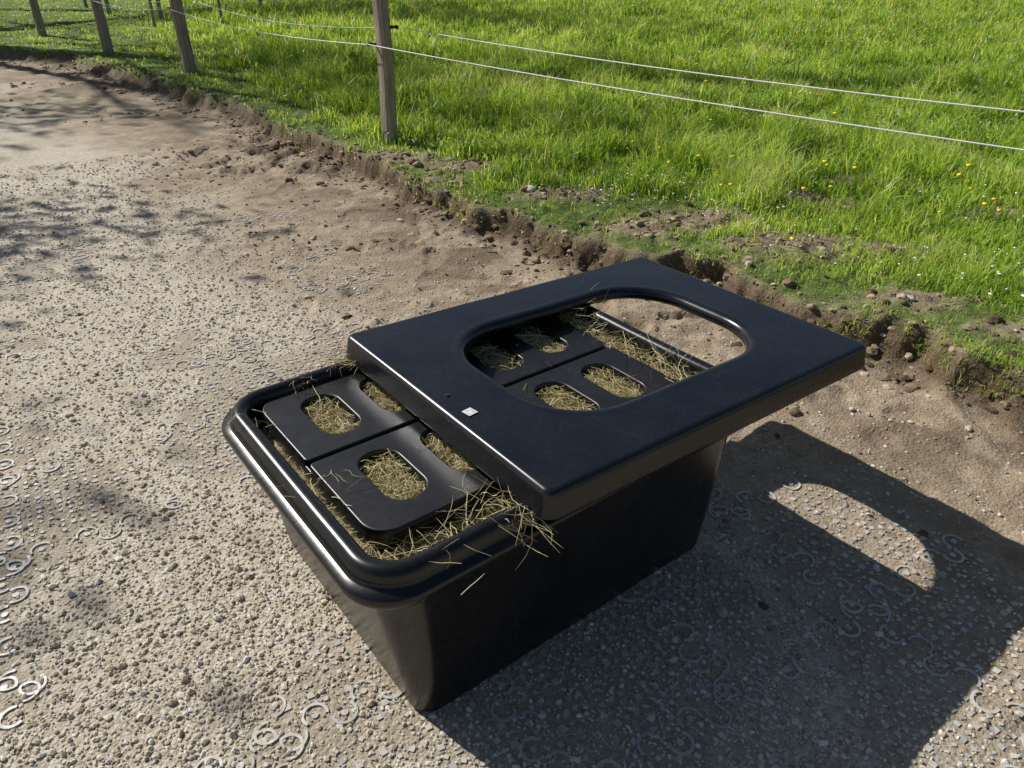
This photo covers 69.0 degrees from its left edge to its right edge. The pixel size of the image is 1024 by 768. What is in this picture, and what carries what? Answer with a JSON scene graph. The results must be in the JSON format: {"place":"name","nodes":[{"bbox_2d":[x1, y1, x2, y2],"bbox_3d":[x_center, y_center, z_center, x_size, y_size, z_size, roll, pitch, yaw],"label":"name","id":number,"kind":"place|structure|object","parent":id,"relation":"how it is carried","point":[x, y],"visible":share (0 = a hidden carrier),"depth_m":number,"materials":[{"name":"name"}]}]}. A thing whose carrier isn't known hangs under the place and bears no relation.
{"place":"outdoors","nodes":[
{"label":"outdoors","id":0,"kind":"place"},
{"bbox_2d":[0,0,1023,767],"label":"ground","id":1,"kind":"structure","parent":0,"point":[112,136],"depth_m":2.85,"materials":[{"name":"beige soil"}]},
{"bbox_2d":[0,210,1023,767],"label":"paving grid","id":2,"kind":"object","parent":1,"relation":"on","point":[560,744],"visible":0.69,"depth_m":2.01,"materials":[{"name":"plastic"}]},
{"bbox_2d":[0,44,1023,662],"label":"soil clods","id":3,"kind":"object","parent":1,"relation":"on","point":[794,410],"visible":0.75,"depth_m":4.44,"materials":[{"name":"brown soil"}]},
{"bbox_2d":[0,191,1023,767],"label":"loose straw","id":4,"kind":"object","parent":1,"relation":"on","point":[514,673],"visible":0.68,"depth_m":1.99,"materials":[{"name":"beige plant"}]},
{"bbox_2d":[3,0,1023,296],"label":"daisies","id":5,"kind":"object","parent":1,"relation":"on","point":[677,132],"visible":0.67,"depth_m":6.55,"materials":[{"name":"white plant"}]},
{"bbox_2d":[17,0,1023,239],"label":"dandelions","id":6,"kind":"object","parent":1,"relation":"on","point":[856,167],"visible":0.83,"depth_m":9.96,"materials":[{"name":"yellow plant"}]},
{"bbox_2d":[25,0,1023,150],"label":"electric fence","id":7,"kind":"object","parent":1,"relation":"on","point":[383,27],"visible":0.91,"depth_m":6.13,"materials":[{"name":"brown wood"}]},
{"bbox_2d":[214,257,865,711],"bbox_3d":[0.112,0.166,2.275,1.725,0.604,1.106,-21,37,-32],"label":"hay feeder","id":8,"kind":"object","parent":1,"relation":"on","point":[466,497],"visible":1,"depth_m":1.90,"materials":[{"name":"plastic"}]},
{"bbox_2d":[233,95,914,423],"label":"field stones","id":9,"kind":"object","parent":1,"relation":"on","point":[532,188],"visible":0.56,"depth_m":5.01,"materials":[{"name":"grey stone"}]},
{"bbox_2d":[0,0,1023,402],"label":"grass","id":10,"kind":"structure","parent":0,"point":[762,146],"depth_m":7.41,"materials":[{"name":"green plant"}]},
{"bbox_2d":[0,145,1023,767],"bbox_3d":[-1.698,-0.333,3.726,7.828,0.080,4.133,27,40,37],"label":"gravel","id":11,"kind":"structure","parent":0,"point":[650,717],"depth_m":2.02,"materials":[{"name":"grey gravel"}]}
]}

